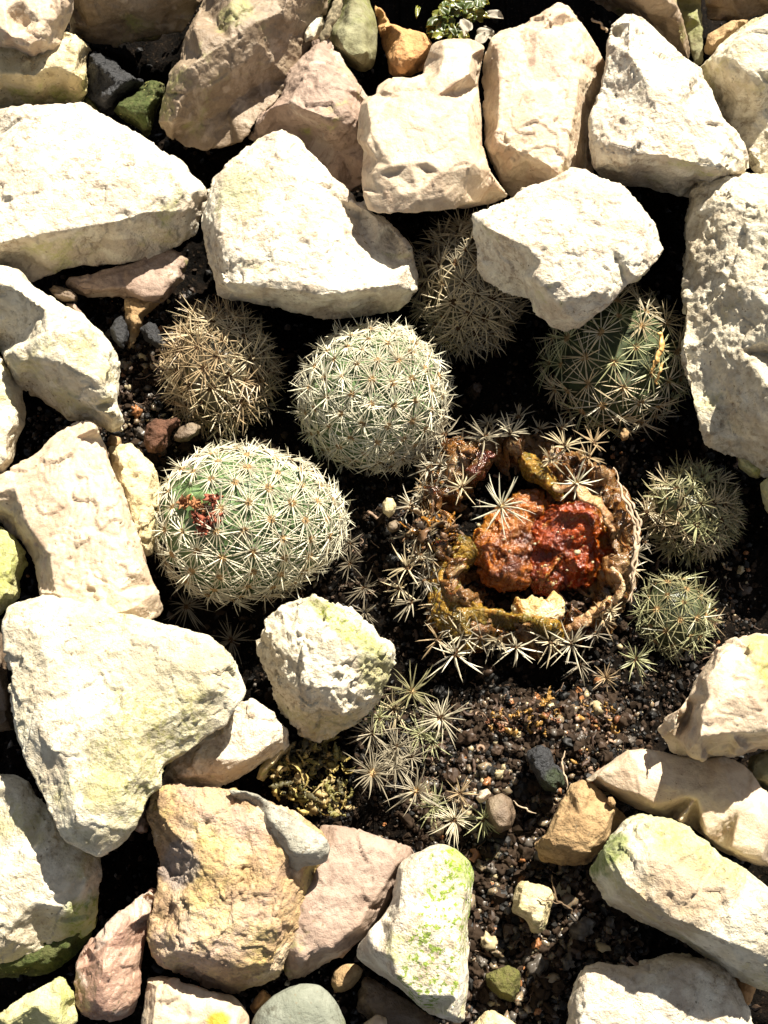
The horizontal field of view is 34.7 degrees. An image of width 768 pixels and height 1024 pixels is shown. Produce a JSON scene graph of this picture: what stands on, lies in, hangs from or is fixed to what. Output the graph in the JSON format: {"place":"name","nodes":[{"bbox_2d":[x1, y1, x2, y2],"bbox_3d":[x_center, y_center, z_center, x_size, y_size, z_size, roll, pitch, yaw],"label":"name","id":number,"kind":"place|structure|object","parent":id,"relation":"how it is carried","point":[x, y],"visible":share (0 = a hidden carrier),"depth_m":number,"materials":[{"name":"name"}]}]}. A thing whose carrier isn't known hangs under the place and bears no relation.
{"place":"outdoors","nodes":[
{"label":"outdoors","id":0,"kind":"place"},
{"bbox_2d":[0,0,767,1023],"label":"ground","id":1,"kind":"structure","parent":0,"point":[490,370],"depth_m":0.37,"materials":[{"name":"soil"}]},
{"bbox_2d":[0,619,13,731],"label":"dark stone","id":2,"kind":"object","parent":1,"relation":"on","point":[6,721],"visible":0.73,"depth_m":0.33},
{"bbox_2d":[0,356,25,473],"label":"limestone rock","id":3,"kind":"object","parent":1,"relation":"on","point":[12,413],"visible":1,"depth_m":0.35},
{"bbox_2d":[0,526,27,614],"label":"algae covered stone","id":4,"kind":"object","parent":1,"relation":"on","point":[13,563],"visible":0.99,"depth_m":0.34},
{"bbox_2d":[0,976,77,1023],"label":"limestone rock","id":5,"kind":"object","parent":1,"relation":"on","point":[53,1002],"visible":1,"depth_m":0.30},
{"bbox_2d":[0,31,90,108],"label":"limestone rock","id":6,"kind":"object","parent":1,"relation":"on","point":[58,75],"visible":0.8,"depth_m":0.39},
{"bbox_2d":[0,0,73,56],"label":"quartz stone","id":7,"kind":"object","parent":6,"relation":"on","point":[32,28],"visible":1,"depth_m":0.38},
{"bbox_2d":[0,916,97,977],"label":"mossy stone","id":8,"kind":"object","parent":1,"relation":"on","point":[50,958],"visible":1,"depth_m":0.31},
{"bbox_2d":[0,774,101,963],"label":"limestone rock","id":9,"kind":"object","parent":1,"relation":"on","point":[50,879],"visible":0.95,"depth_m":0.31,"materials":[{"name":"stone"}]},
{"bbox_2d":[0,265,123,431],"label":"limestone rock","id":10,"kind":"object","parent":1,"relation":"on","point":[62,359],"visible":1,"depth_m":0.34,"materials":[{"name":"stone"}]},
{"bbox_2d":[49,285,77,301],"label":"small stone","id":11,"kind":"object","parent":1,"relation":"on","point":[60,293],"visible":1,"depth_m":0.37,"materials":[{"name":"stone"}]},
{"bbox_2d":[0,420,162,618],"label":"quartz stone","id":12,"kind":"object","parent":1,"relation":"on","point":[66,518],"visible":1,"depth_m":0.33,"materials":[{"name":"stone"}]},
{"bbox_2d":[0,102,206,281],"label":"limestone slab","id":13,"kind":"object","parent":1,"relation":"on","point":[82,183],"depth_m":0.37,"materials":[{"name":"stone"}]},
{"bbox_2d":[86,51,143,114],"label":"dark stone","id":14,"kind":"object","parent":1,"relation":"on","point":[111,83],"visible":0.99,"depth_m":0.39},
{"bbox_2d":[74,888,156,1021],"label":"quartz stone","id":15,"kind":"object","parent":1,"relation":"on","point":[107,982],"visible":1,"depth_m":0.30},
{"bbox_2d":[110,316,128,348],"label":"stone","id":16,"kind":"object","parent":1,"relation":"on","point":[119,331],"visible":1,"depth_m":0.37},
{"bbox_2d":[1,595,245,856],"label":"limestone rock","id":17,"kind":"object","parent":1,"relation":"on","point":[114,714],"visible":1,"depth_m":0.30,"materials":[{"name":"stone"}]},
{"bbox_2d":[66,249,187,303],"bbox_3d":[-0.079,-0.073,0.380,0.037,0.014,0.022,0,70,0],"label":"limestone slab","id":18,"kind":"object","parent":1,"relation":"on","point":[155,278],"depth_m":0.37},
{"bbox_2d":[108,443,159,555],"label":"limestone rock","id":19,"kind":"object","parent":1,"relation":"on","point":[134,470],"visible":0.91,"depth_m":0.34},
{"bbox_2d":[69,0,201,47],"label":"quartzite rock","id":20,"kind":"object","parent":1,"relation":"on","point":[114,23],"visible":0.99,"depth_m":0.40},
{"bbox_2d":[114,80,164,136],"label":"mossy stone","id":21,"kind":"object","parent":1,"relation":"on","point":[138,109],"visible":1,"depth_m":0.39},
{"bbox_2d":[135,807,148,833],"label":"stone","id":22,"kind":"object","parent":1,"relation":"on","point":[142,826],"visible":0.85,"depth_m":0.32,"materials":[{"name":"stone"}]},
{"bbox_2d":[124,298,163,348],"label":"stone","id":23,"kind":"object","parent":1,"relation":"on","point":[137,311],"visible":1,"depth_m":0.37,"materials":[{"name":"beige stone"}]},
{"bbox_2d":[140,322,163,347],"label":"stone","id":24,"kind":"object","parent":1,"relation":"on","point":[150,331],"visible":1,"depth_m":0.37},
{"bbox_2d":[144,417,179,453],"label":"stone","id":25,"kind":"object","parent":1,"relation":"on","point":[157,434],"visible":1,"depth_m":0.36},
{"bbox_2d":[173,423,200,441],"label":"stone","id":26,"kind":"object","parent":1,"relation":"on","point":[187,432],"visible":1,"depth_m":0.36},
{"bbox_2d":[164,587,212,628],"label":"spine tuft","id":27,"kind":"object","parent":1,"relation":"on","point":[187,605],"visible":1,"depth_m":0.36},
{"bbox_2d":[141,976,248,1023],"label":"quartz stone","id":28,"kind":"object","parent":1,"relation":"on","point":[169,1000],"visible":1,"depth_m":0.30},
{"bbox_2d":[151,294,288,444],"bbox_3d":[-0.049,-0.043,0.371,0.043,0.038,0.048,0,70,0],"label":"cactus","id":29,"kind":"object","parent":1,"relation":"on","point":[219,370],"visible":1,"depth_m":0.36,"materials":[{"name":"plant"}]},
{"bbox_2d":[162,698,288,787],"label":"limestone rock","id":30,"kind":"object","parent":1,"relation":"on","point":[252,734],"visible":0.96,"depth_m":0.32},
{"bbox_2d":[209,614,255,664],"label":"spine tuft","id":31,"kind":"object","parent":1,"relation":"on","point":[230,639],"visible":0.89,"depth_m":0.36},
{"bbox_2d":[146,783,329,993],"bbox_3d":[-0.037,0.094,0.308,0.048,0.030,0.050,0,70,0],"label":"sandstone rock","id":32,"kind":"object","parent":1,"relation":"on","point":[237,868],"visible":1,"depth_m":0.30,"materials":[{"name":"stone"}]},
{"bbox_2d":[159,0,327,150],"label":"quartzite rock","id":33,"kind":"object","parent":1,"relation":"on","point":[239,59],"visible":1,"depth_m":0.38,"materials":[{"name":"stone"}]},
{"bbox_2d":[304,15,323,41],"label":"stone","id":34,"kind":"object","parent":33,"relation":"on","point":[314,28],"visible":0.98,"depth_m":0.39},
{"bbox_2d":[153,432,355,615],"bbox_3d":[-0.038,0.001,0.351,0.062,0.046,0.053,0,70,0],"label":"cactus","id":35,"kind":"object","parent":1,"relation":"on","point":[236,523],"visible":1,"depth_m":0.34,"materials":[{"name":"plant"}]},
{"bbox_2d":[250,989,270,1012],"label":"rounded pebble","id":36,"kind":"object","parent":1,"relation":"on","point":[263,996],"visible":1,"depth_m":0.31,"materials":[{"name":"orange stone"}]},
{"bbox_2d":[255,389,285,425],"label":"spine tuft","id":37,"kind":"object","parent":1,"relation":"on","point":[268,406],"visible":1,"depth_m":0.37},
{"bbox_2d":[257,748,287,780],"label":"stone","id":38,"kind":"object","parent":1,"relation":"on","point":[265,767],"visible":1,"depth_m":0.33,"materials":[{"name":"brown stone"}]},
{"bbox_2d":[252,984,345,1023],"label":"rounded pebble","id":39,"kind":"object","parent":1,"relation":"on","point":[306,1004],"visible":1,"depth_m":0.30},
{"bbox_2d":[248,39,367,190],"bbox_3d":[-0.016,-0.130,0.392,0.044,0.026,0.046,30,73,10],"label":"limestone rock","id":40,"kind":"object","parent":1,"relation":"on","point":[315,108],"visible":0.79,"depth_m":0.38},
{"bbox_2d":[319,0,342,42],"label":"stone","id":41,"kind":"object","parent":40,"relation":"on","point":[333,15],"visible":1,"depth_m":0.39,"materials":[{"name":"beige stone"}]},
{"bbox_2d":[263,736,355,806],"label":"dried leaf clump","id":42,"kind":"object","parent":1,"relation":"on","point":[300,780],"visible":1,"depth_m":0.33,"materials":[{"name":"brown plant"}]},
{"bbox_2d":[201,129,418,319],"bbox_3d":[-0.022,-0.089,0.371,0.066,0.030,0.066,0,70,0],"label":"limestone rock","id":43,"kind":"object","parent":1,"relation":"on","point":[289,223],"visible":1,"depth_m":0.36,"materials":[{"name":"stone"}]},
{"bbox_2d":[256,593,395,742],"bbox_3d":[-0.018,0.040,0.329,0.034,0.031,0.038,-43,76,-14],"label":"limestone boulder","id":44,"kind":"object","parent":1,"relation":"on","point":[327,666],"visible":1,"depth_m":0.32,"materials":[{"name":"stone"}]},
{"bbox_2d":[297,776,354,817],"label":"dried leaf clump","id":45,"kind":"object","parent":1,"relation":"on","point":[330,799],"visible":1,"depth_m":0.33,"materials":[{"name":"plant"}]},
{"bbox_2d":[331,964,362,991],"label":"rounded pebble","id":46,"kind":"object","parent":1,"relation":"on","point":[345,977],"visible":1,"depth_m":0.31,"materials":[{"name":"beige stone"}]},
{"bbox_2d":[334,530,361,554],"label":"spine tuft","id":47,"kind":"object","parent":1,"relation":"on","point":[349,543],"visible":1,"depth_m":0.36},
{"bbox_2d":[284,825,413,980],"bbox_3d":[-0.011,0.101,0.313,0.026,0.019,0.043,25,72,9],"label":"limestone slab","id":48,"kind":"object","parent":1,"relation":"on","point":[347,900],"depth_m":0.31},
{"bbox_2d":[332,547,367,583],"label":"spine tuft","id":49,"kind":"object","parent":1,"relation":"on","point":[349,561],"visible":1,"depth_m":0.36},
{"bbox_2d":[329,0,377,71],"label":"rounded pebble","id":50,"kind":"object","parent":1,"relation":"on","point":[353,39],"visible":0.99,"depth_m":0.39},
{"bbox_2d":[338,566,388,612],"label":"spine tuft","id":51,"kind":"object","parent":1,"relation":"on","point":[361,588],"visible":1,"depth_m":0.36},
{"bbox_2d":[345,710,399,757],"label":"spine tuft","id":52,"kind":"object","parent":1,"relation":"on","point":[372,736],"visible":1,"depth_m":0.33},
{"bbox_2d":[345,745,405,805],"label":"spine tuft","id":53,"kind":"object","parent":1,"relation":"on","point":[373,768],"visible":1,"depth_m":0.33,"materials":[{"name":"plant"}]},
{"bbox_2d":[364,1015,386,1023],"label":"stone","id":54,"kind":"object","parent":1,"relation":"on","point":[377,1019],"visible":1,"depth_m":0.30,"materials":[{"name":"beige stone"}]},
{"bbox_2d":[289,312,463,476],"bbox_3d":[-0.003,-0.034,0.364,0.053,0.048,0.051,0,70,0],"label":"cactus","id":55,"kind":"object","parent":1,"relation":"on","point":[377,394],"visible":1,"depth_m":0.35,"materials":[{"name":"plant"}]},
{"bbox_2d":[359,698,397,734],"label":"spine tuft","id":56,"kind":"object","parent":1,"relation":"on","point":[378,716],"visible":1,"depth_m":0.33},
{"bbox_2d":[382,498,395,517],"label":"rounded pebble","id":57,"kind":"object","parent":1,"relation":"on","point":[389,506],"visible":1,"depth_m":0.35,"materials":[{"name":"yellow stone"}]},
{"bbox_2d":[373,684,414,732],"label":"spine tuft","id":58,"kind":"object","parent":1,"relation":"on","point":[393,708],"visible":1,"depth_m":0.34,"materials":[{"name":"plant"}]},
{"bbox_2d":[356,977,437,1023],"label":"dark stone","id":59,"kind":"object","parent":1,"relation":"on","point":[375,997],"visible":1,"depth_m":0.31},
{"bbox_2d":[375,734,419,787],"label":"spine tuft","id":60,"kind":"object","parent":1,"relation":"on","point":[395,767],"visible":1,"depth_m":0.33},
{"bbox_2d":[374,724,420,771],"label":"spine tuft","id":61,"kind":"object","parent":1,"relation":"on","point":[396,746],"visible":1,"depth_m":0.33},
{"bbox_2d":[375,6,431,76],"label":"sandstone rock","id":62,"kind":"object","parent":1,"relation":"on","point":[406,51],"visible":0.99,"depth_m":0.40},
{"bbox_2d":[388,730,435,777],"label":"spine tuft","id":63,"kind":"object","parent":1,"relation":"on","point":[413,755],"visible":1,"depth_m":0.33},
{"bbox_2d":[384,665,440,721],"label":"spine tuft","id":64,"kind":"object","parent":1,"relation":"on","point":[414,693],"visible":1,"depth_m":0.33,"materials":[{"name":"plant"}]},
{"bbox_2d":[382,763,443,814],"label":"spine tuft","id":65,"kind":"object","parent":1,"relation":"on","point":[414,789],"visible":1,"depth_m":0.33,"materials":[{"name":"plant"}]},
{"bbox_2d":[356,844,473,1022],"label":"limestone rock","id":66,"kind":"object","parent":1,"relation":"on","point":[413,945],"visible":1,"depth_m":0.29,"materials":[{"name":"stone"}]},
{"bbox_2d":[397,709,441,755],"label":"spine tuft","id":67,"kind":"object","parent":1,"relation":"on","point":[417,732],"visible":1,"depth_m":0.33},
{"bbox_2d":[409,783,452,828],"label":"spine tuft","id":68,"kind":"object","parent":1,"relation":"on","point":[433,809],"visible":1,"depth_m":0.33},
{"bbox_2d":[357,38,506,213],"bbox_3d":[0.015,-0.118,0.373,0.045,0.031,0.075,0,70,0],"label":"quartz stone","id":69,"kind":"object","parent":1,"relation":"on","point":[419,138],"visible":1,"depth_m":0.35,"materials":[{"name":"stone"}]},
{"bbox_2d":[415,727,451,764],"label":"spine tuft","id":70,"kind":"object","parent":1,"relation":"on","point":[432,742],"visible":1,"depth_m":0.33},
{"bbox_2d":[107,299,761,1011],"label":"plant litter","id":71,"kind":"object","parent":1,"relation":"on","point":[465,713],"visible":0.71,"depth_m":0.35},
{"bbox_2d":[409,689,471,748],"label":"spine tuft","id":72,"kind":"object","parent":1,"relation":"on","point":[439,716],"visible":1,"depth_m":0.33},
{"bbox_2d":[424,795,474,847],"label":"spine tuft","id":73,"kind":"object","parent":1,"relation":"on","point":[453,818],"visible":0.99,"depth_m":0.32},
{"bbox_2d":[415,0,502,43],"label":"weed","id":74,"kind":"object","parent":1,"relation":"on","point":[442,23],"visible":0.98,"depth_m":0.40,"materials":[{"name":"green plant"}]},
{"bbox_2d":[446,777,477,812],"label":"spine tuft","id":75,"kind":"object","parent":1,"relation":"on","point":[460,793],"visible":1,"depth_m":0.33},
{"bbox_2d":[403,206,532,368],"bbox_3d":[0.026,-0.071,0.379,0.045,0.045,0.050,0,70,0],"label":"cactus","id":76,"kind":"object","parent":1,"relation":"on","point":[465,305],"visible":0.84,"depth_m":0.37,"materials":[{"name":"plant"}]},
{"bbox_2d":[459,800,498,838],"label":"spine tuft","id":77,"kind":"object","parent":1,"relation":"on","point":[484,821],"visible":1,"depth_m":0.32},
{"bbox_2d":[480,930,498,951],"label":"pebble","id":78,"kind":"object","parent":1,"relation":"on","point":[488,942],"visible":1,"depth_m":0.32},
{"bbox_2d":[474,1010,514,1023],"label":"stone","id":79,"kind":"object","parent":1,"relation":"on","point":[491,1017],"visible":1,"depth_m":0.30,"materials":[{"name":"yellow stone"}]},
{"bbox_2d":[486,793,515,832],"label":"rounded pebble","id":80,"kind":"object","parent":1,"relation":"on","point":[500,809],"visible":1,"depth_m":0.32,"materials":[{"name":"stone"}]},
{"bbox_2d":[485,965,520,1001],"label":"mossy stone","id":81,"kind":"object","parent":1,"relation":"on","point":[504,982],"visible":1,"depth_m":0.31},
{"bbox_2d":[380,402,663,687],"bbox_3d":[0.040,0.007,0.351,0.083,0.030,0.085,0,70,0],"label":"rotten cactus","id":82,"kind":"object","parent":1,"relation":"on","point":[571,521],"visible":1,"depth_m":0.35,"materials":[{"name":"plant"}]},
{"bbox_2d":[475,698,580,737],"bbox_3d":[0.040,0.056,0.336,0.031,0.010,0.011,0,70,0],"label":"dried pulp","id":83,"kind":"object","parent":1,"relation":"on","point":[537,721],"visible":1,"depth_m":0.34,"materials":[{"name":"plant"}]},
{"bbox_2d":[512,881,554,933],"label":"stone","id":84,"kind":"object","parent":1,"relation":"on","point":[530,907],"visible":1,"depth_m":0.31,"materials":[{"name":"yellow stone"}]},
{"bbox_2d":[526,954,546,976],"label":"pebble","id":85,"kind":"object","parent":1,"relation":"on","point":[537,966],"visible":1,"depth_m":0.32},
{"bbox_2d":[482,2,604,197],"bbox_3d":[0.051,-0.131,0.385,0.040,0.032,0.077,0,70,0],"label":"quartz stone","id":86,"kind":"object","parent":1,"relation":"on","point":[543,72],"visible":0.87,"depth_m":0.37,"materials":[{"name":"stone"}]},
{"bbox_2d":[527,745,564,791],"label":"stone","id":87,"kind":"object","parent":1,"relation":"on","point":[547,771],"visible":1,"depth_m":0.32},
{"bbox_2d":[471,167,662,331],"bbox_3d":[0.055,-0.080,0.356,0.054,0.033,0.050,-40,75,-13],"label":"limestone rock","id":88,"kind":"object","parent":1,"relation":"on","point":[570,248],"visible":1,"depth_m":0.34,"materials":[{"name":"stone"}]},
{"bbox_2d":[560,952,575,970],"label":"pebble","id":89,"kind":"object","parent":1,"relation":"on","point":[567,961],"visible":1,"depth_m":0.32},
{"bbox_2d":[565,916,594,941],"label":"pebble","id":90,"kind":"object","parent":1,"relation":"on","point":[579,932],"visible":1,"depth_m":0.32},
{"bbox_2d":[534,780,626,865],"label":"sandstone rock","id":91,"kind":"object","parent":1,"relation":"on","point":[587,821],"visible":0.98,"depth_m":0.31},
{"bbox_2d":[570,748,599,781],"bbox_3d":[0.055,0.067,0.332,0.010,0.008,0.013,0,70,0],"label":"dried pulp","id":92,"kind":"object","parent":1,"relation":"on","point":[585,762],"visible":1,"depth_m":0.33,"materials":[{"name":"plant"}]},
{"bbox_2d":[578,699,620,748],"bbox_3d":[0.059,0.058,0.336,0.012,0.008,0.015,0,70,0],"label":"dried pulp","id":93,"kind":"object","parent":1,"relation":"on","point":[611,727],"visible":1,"depth_m":0.33,"materials":[{"name":"plant"}]},
{"bbox_2d":[592,663,620,691],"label":"spine tuft","id":94,"kind":"object","parent":1,"relation":"on","point":[606,677],"visible":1,"depth_m":0.34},
{"bbox_2d":[531,282,690,442],"bbox_3d":[0.071,-0.048,0.374,0.052,0.043,0.053,0,70,0],"label":"cactus","id":95,"kind":"object","parent":1,"relation":"on","point":[600,363],"visible":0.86,"depth_m":0.36,"materials":[{"name":"plant"}]},
{"bbox_2d":[650,332,664,373],"bbox_3d":[0.079,-0.046,0.355,0.004,0.005,0.011,0,70,0],"label":"dry flake","id":96,"kind":"object","parent":95,"relation":"on","point":[660,350],"visible":1,"depth_m":0.35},
{"bbox_2d":[619,642,656,684],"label":"spine tuft","id":97,"kind":"object","parent":1,"relation":"on","point":[637,659],"visible":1,"depth_m":0.34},
{"bbox_2d":[593,0,689,58],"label":"quartzite rock","id":98,"kind":"object","parent":1,"relation":"on","point":[664,19],"visible":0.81,"depth_m":0.40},
{"bbox_2d":[567,953,752,1023],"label":"limestone rock","id":99,"kind":"object","parent":1,"relation":"on","point":[675,988],"visible":1,"depth_m":0.29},
{"bbox_2d":[588,14,748,197],"bbox_3d":[0.086,-0.127,0.375,0.052,0.040,0.074,0,70,0],"label":"limestone rock","id":100,"kind":"object","parent":1,"relation":"on","point":[657,122],"visible":0.98,"depth_m":0.35,"materials":[{"name":"stone"}]},
{"bbox_2d":[626,568,723,667],"bbox_3d":[0.083,0.029,0.351,0.028,0.022,0.032,0,70,0],"label":"cactus","id":101,"kind":"object","parent":1,"relation":"on","point":[674,614],"visible":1,"depth_m":0.35,"materials":[{"name":"plant"}]},
{"bbox_2d":[586,749,767,866],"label":"quartz stone","id":102,"kind":"object","parent":1,"relation":"on","point":[720,803],"visible":1,"depth_m":0.31,"materials":[{"name":"stone"}]},
{"bbox_2d":[589,813,767,991],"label":"limestone rock","id":103,"kind":"object","parent":1,"relation":"on","point":[683,883],"visible":1,"depth_m":0.29,"materials":[{"name":"stone"}]},
{"bbox_2d":[677,0,702,64],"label":"limestone rock","id":104,"kind":"object","parent":1,"relation":"on","point":[690,11],"visible":0.96,"depth_m":0.41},
{"bbox_2d":[633,450,748,569],"bbox_3d":[0.090,-0.001,0.359,0.035,0.029,0.034,-40,75,-13],"label":"cactus","id":105,"kind":"object","parent":1,"relation":"on","point":[695,510],"visible":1,"depth_m":0.35,"materials":[{"name":"plant"}]},
{"bbox_2d":[657,633,767,761],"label":"limestone rock","id":106,"kind":"object","parent":1,"relation":"on","point":[722,710],"visible":1,"depth_m":0.30,"materials":[{"name":"beige stone"}]},
{"bbox_2d":[680,172,767,477],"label":"limestone rock","id":107,"kind":"object","parent":1,"relation":"on","point":[724,341],"visible":1,"depth_m":0.35,"materials":[{"name":"stone"}]},
{"bbox_2d":[704,19,748,55],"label":"stone","id":108,"kind":"object","parent":1,"relation":"on","point":[716,38],"visible":0.76,"depth_m":0.40,"materials":[{"name":"beige stone"}]},
{"bbox_2d":[700,14,767,173],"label":"limestone rock","id":109,"kind":"object","parent":1,"relation":"on","point":[734,66],"visible":0.88,"depth_m":0.38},
{"bbox_2d":[705,0,767,20],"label":"dark stone","id":110,"kind":"object","parent":1,"relation":"on","point":[722,10],"visible":1,"depth_m":0.41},
{"bbox_2d":[734,977,755,1004],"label":"stone","id":111,"kind":"object","parent":1,"relation":"on","point":[747,991],"visible":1,"depth_m":0.31,"materials":[{"name":"orange stone"}]},
{"bbox_2d":[738,458,760,477],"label":"stone","id":112,"kind":"object","parent":1,"relation":"on","point":[747,467],"visible":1,"depth_m":0.35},
{"bbox_2d":[747,751,767,787],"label":"limestone rock","id":113,"kind":"object","parent":1,"relation":"on","point":[758,765],"visible":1,"depth_m":0.32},
{"bbox_2d":[760,478,767,512],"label":"limestone rock","id":114,"kind":"object","parent":1,"relation":"on","point":[764,488],"visible":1,"depth_m":0.35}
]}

